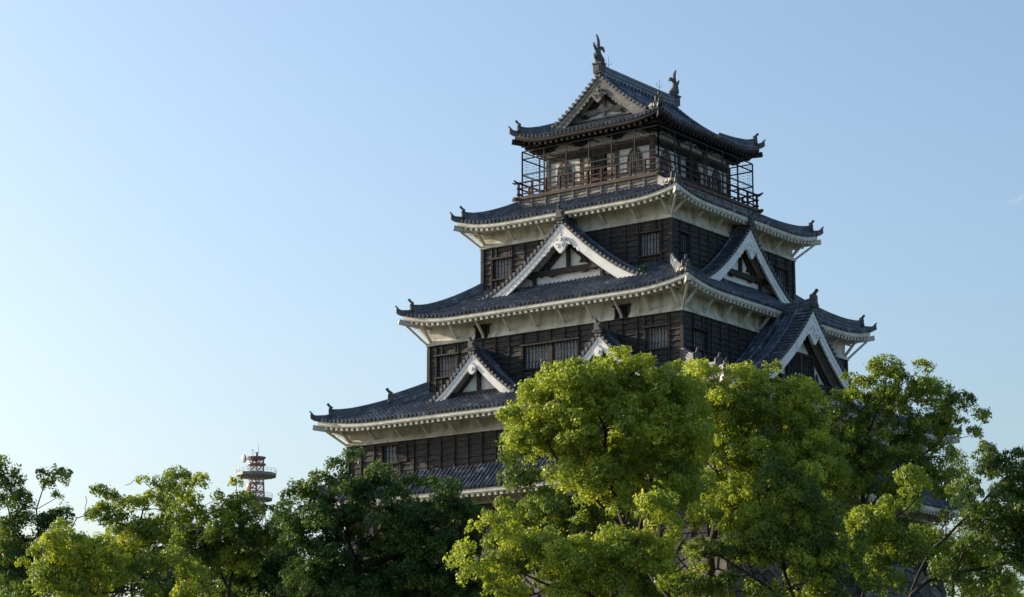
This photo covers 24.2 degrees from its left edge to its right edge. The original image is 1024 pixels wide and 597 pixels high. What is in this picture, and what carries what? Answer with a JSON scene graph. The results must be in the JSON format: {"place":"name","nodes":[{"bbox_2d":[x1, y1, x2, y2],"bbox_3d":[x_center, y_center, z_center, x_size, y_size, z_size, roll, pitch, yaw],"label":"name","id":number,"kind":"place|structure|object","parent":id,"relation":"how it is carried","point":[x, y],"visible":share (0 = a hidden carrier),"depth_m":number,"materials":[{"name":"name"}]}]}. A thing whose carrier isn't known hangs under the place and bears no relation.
{"place":"outdoors","nodes":[
{"label":"outdoors","id":0,"kind":"place"},
{"bbox_2d":[0,0,1023,596],"label":"sky","id":1,"kind":"structure","parent":0,"point":[217,216],"materials":[{"name":"blue"}]},
{"bbox_2d":[926,448,1023,596],"bbox_3d":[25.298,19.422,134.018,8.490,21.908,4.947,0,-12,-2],"label":"camphor tree","id":2,"kind":"object","parent":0,"point":[972,559],"visible":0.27,"depth_m":134.34,"materials":[{"name":"green plant"}]},
{"label":"ground","id":3,"kind":"structure","parent":0,"visible":0},
{"bbox_2d":[0,545,49,596],"bbox_3d":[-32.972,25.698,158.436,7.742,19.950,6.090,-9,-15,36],"label":"evergreen oak","id":4,"kind":"object","parent":3,"relation":"on","point":[2,586],"visible":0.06,"depth_m":157.61,"materials":[{"name":"green plant"}]},
{"bbox_2d":[0,454,88,596],"bbox_3d":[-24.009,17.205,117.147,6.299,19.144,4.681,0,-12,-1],"label":"evergreen oak","id":5,"kind":"object","parent":3,"relation":"on","point":[11,526],"visible":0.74,"depth_m":117.60,"materials":[{"name":"green plant"}]},
{"bbox_2d":[43,537,129,596],"bbox_3d":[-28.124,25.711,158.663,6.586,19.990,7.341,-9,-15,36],"label":"evergreen oak","id":6,"kind":"object","parent":3,"relation":"on","point":[125,587],"visible":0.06,"depth_m":159.71,"materials":[{"name":"green plant"}]},
{"bbox_2d":[14,517,213,596],"bbox_3d":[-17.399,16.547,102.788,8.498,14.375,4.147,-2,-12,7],"label":"camphor tree","id":7,"kind":"object","parent":3,"relation":"on","point":[45,579],"visible":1,"depth_m":103.64,"materials":[{"name":"green plant"}]},
{"bbox_2d":[84,464,193,596],"bbox_3d":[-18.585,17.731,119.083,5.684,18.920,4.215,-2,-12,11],"label":"camphor tree","id":8,"kind":"object","parent":3,"relation":"on","point":[148,533],"visible":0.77,"depth_m":119.68,"materials":[{"name":"green plant"}]},
{"bbox_2d":[127,544,207,596],"bbox_3d":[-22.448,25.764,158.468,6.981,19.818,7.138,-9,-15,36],"label":"evergreen oak","id":9,"kind":"object","parent":3,"relation":"on","point":[167,586],"visible":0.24,"depth_m":157.93,"materials":[{"name":"green plant"}]},
{"bbox_2d":[184,541,269,595],"bbox_3d":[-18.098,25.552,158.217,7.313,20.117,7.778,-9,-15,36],"label":"evergreen oak","id":10,"kind":"object","parent":3,"relation":"on","point":[214,583],"visible":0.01,"depth_m":158.62,"materials":[{"name":"green plant"}]},
{"bbox_2d":[163,471,292,596],"bbox_3d":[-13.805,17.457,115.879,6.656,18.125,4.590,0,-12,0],"label":"camphor tree","id":11,"kind":"object","parent":3,"relation":"on","point":[212,550],"visible":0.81,"depth_m":116.63,"materials":[{"name":"green plant"}]},
{"bbox_2d":[236,444,276,526],"bbox_3d":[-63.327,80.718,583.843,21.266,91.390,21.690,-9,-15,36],"label":"radio mast","id":12,"kind":"object","parent":3,"relation":"on","point":[256,474],"visible":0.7,"depth_m":589.73,"materials":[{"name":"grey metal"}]},
{"bbox_2d":[202,510,325,596],"bbox_3d":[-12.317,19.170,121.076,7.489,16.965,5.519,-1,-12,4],"label":"evergreen oak","id":13,"kind":"object","parent":3,"relation":"on","point":[249,585],"visible":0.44,"depth_m":121.06,"materials":[{"name":"green plant"}]},
{"bbox_2d":[269,445,501,596],"bbox_3d":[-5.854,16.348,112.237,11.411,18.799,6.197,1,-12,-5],"label":"evergreen oak","id":14,"kind":"object","parent":3,"relation":"on","point":[411,570],"visible":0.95,"depth_m":112.17,"materials":[{"name":"green plant"}]},
{"bbox_2d":[442,485,689,596],"bbox_3d":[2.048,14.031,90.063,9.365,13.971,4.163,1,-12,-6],"label":"camphor tree","id":15,"kind":"object","parent":3,"relation":"on","point":[589,560],"visible":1,"depth_m":90.56,"materials":[{"name":"green plant"}]},
{"bbox_2d":[479,446,685,596],"bbox_3d":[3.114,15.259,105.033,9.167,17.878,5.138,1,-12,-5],"label":"camphor tree","id":16,"kind":"object","parent":3,"relation":"on","point":[557,507],"visible":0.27,"depth_m":105.46,"materials":[{"name":"green plant"}]},
{"bbox_2d":[493,341,717,596],"bbox_3d":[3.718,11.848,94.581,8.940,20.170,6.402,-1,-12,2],"label":"camphor tree","id":17,"kind":"object","parent":3,"relation":"on","point":[643,407],"visible":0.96,"depth_m":94.95,"materials":[{"name":"green plant"}]},
{"bbox_2d":[343,536,946,596],"bbox_3d":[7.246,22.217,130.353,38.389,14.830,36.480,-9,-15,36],"label":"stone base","id":18,"kind":"object","parent":3,"relation":"on","point":[928,589],"visible":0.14,"depth_m":119.92,"materials":[{"name":"grey stone"}]},
{"bbox_2d":[309,34,966,570],"bbox_3d":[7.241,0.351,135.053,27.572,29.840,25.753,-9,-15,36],"label":"castle keep","id":19,"kind":"structure","parent":18,"relation":"on","point":[637,174],"depth_m":129.46,"materials":[{"name":"wood"}]},
{"bbox_2d":[557,161,571,184],"bbox_3d":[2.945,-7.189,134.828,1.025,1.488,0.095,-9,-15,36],"label":"cusped window","id":20,"kind":"structure","parent":19,"relation":"in","point":[561,170],"depth_m":134.76,"materials":[{"name":"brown wood"}]},
{"bbox_2d":[583,152,614,184],"bbox_3d":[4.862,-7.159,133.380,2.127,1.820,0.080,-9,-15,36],"label":"doorway","id":21,"kind":"structure","parent":19,"relation":"in","point":[606,155],"depth_m":133.45,"materials":[{"name":"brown wood"}]},
{"bbox_2d":[627,146,642,171],"bbox_3d":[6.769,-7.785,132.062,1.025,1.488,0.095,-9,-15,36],"label":"cusped window","id":22,"kind":"structure","parent":19,"relation":"in","point":[639,156],"depth_m":132.00,"materials":[{"name":"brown wood"}]},
{"bbox_2d":[639,265,647,271],"bbox_3d":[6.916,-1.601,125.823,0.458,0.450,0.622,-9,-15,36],"label":"roof weed","id":23,"kind":"object","parent":19,"relation":"on","point":[643,268],"visible":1,"depth_m":125.78,"materials":[{"name":"green plant"}]},
{"bbox_2d":[661,147,671,170],"bbox_3d":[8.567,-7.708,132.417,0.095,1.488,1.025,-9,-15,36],"label":"cusped window","id":24,"kind":"structure","parent":19,"relation":"in","point":[664,167],"depth_m":132.29,"materials":[{"name":"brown wood"}]},
{"bbox_2d":[681,156,703,183],"bbox_3d":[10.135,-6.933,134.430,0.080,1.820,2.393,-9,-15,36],"label":"doorway","id":25,"kind":"structure","parent":19,"relation":"in","point":[699,168],"depth_m":134.53,"materials":[{"name":"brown wood"}]},
{"bbox_2d":[712,167,721,191],"bbox_3d":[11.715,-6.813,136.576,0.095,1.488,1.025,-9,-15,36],"label":"cusped window","id":26,"kind":"structure","parent":19,"relation":"in","point":[714,174],"depth_m":136.45,"materials":[{"name":"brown wood"}]},
{"bbox_2d":[676,357,853,596],"bbox_3d":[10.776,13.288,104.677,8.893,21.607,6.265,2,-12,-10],"label":"camphor tree","id":27,"kind":"object","parent":3,"relation":"on","point":[745,453],"visible":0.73,"depth_m":105.00,"materials":[{"name":"green plant"}]},
{"bbox_2d":[653,455,909,596],"bbox_3d":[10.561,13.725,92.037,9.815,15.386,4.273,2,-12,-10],"label":"camphor tree","id":28,"kind":"object","parent":3,"relation":"on","point":[769,536],"visible":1,"depth_m":92.57,"materials":[{"name":"green plant"}]},
{"bbox_2d":[841,462,941,596],"bbox_3d":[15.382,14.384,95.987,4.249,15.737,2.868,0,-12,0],"label":"camphor tree","id":29,"kind":"object","parent":3,"relation":"on","point":[865,516],"visible":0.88,"depth_m":96.69,"materials":[{"name":"green plant"}]},
{"bbox_2d":[807,353,992,596],"bbox_3d":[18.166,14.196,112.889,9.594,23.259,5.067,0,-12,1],"label":"camphor tree","id":30,"kind":"object","parent":3,"relation":"on","point":[853,432],"visible":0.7,"depth_m":113.64,"materials":[{"name":"green plant"}]},
{"bbox_2d":[902,439,1023,596],"bbox_3d":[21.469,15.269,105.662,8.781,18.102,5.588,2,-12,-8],"label":"camphor tree","id":31,"kind":"object","parent":3,"relation":"on","point":[1003,526],"visible":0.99,"depth_m":106.56,"materials":[{"name":"green plant"}]}
]}

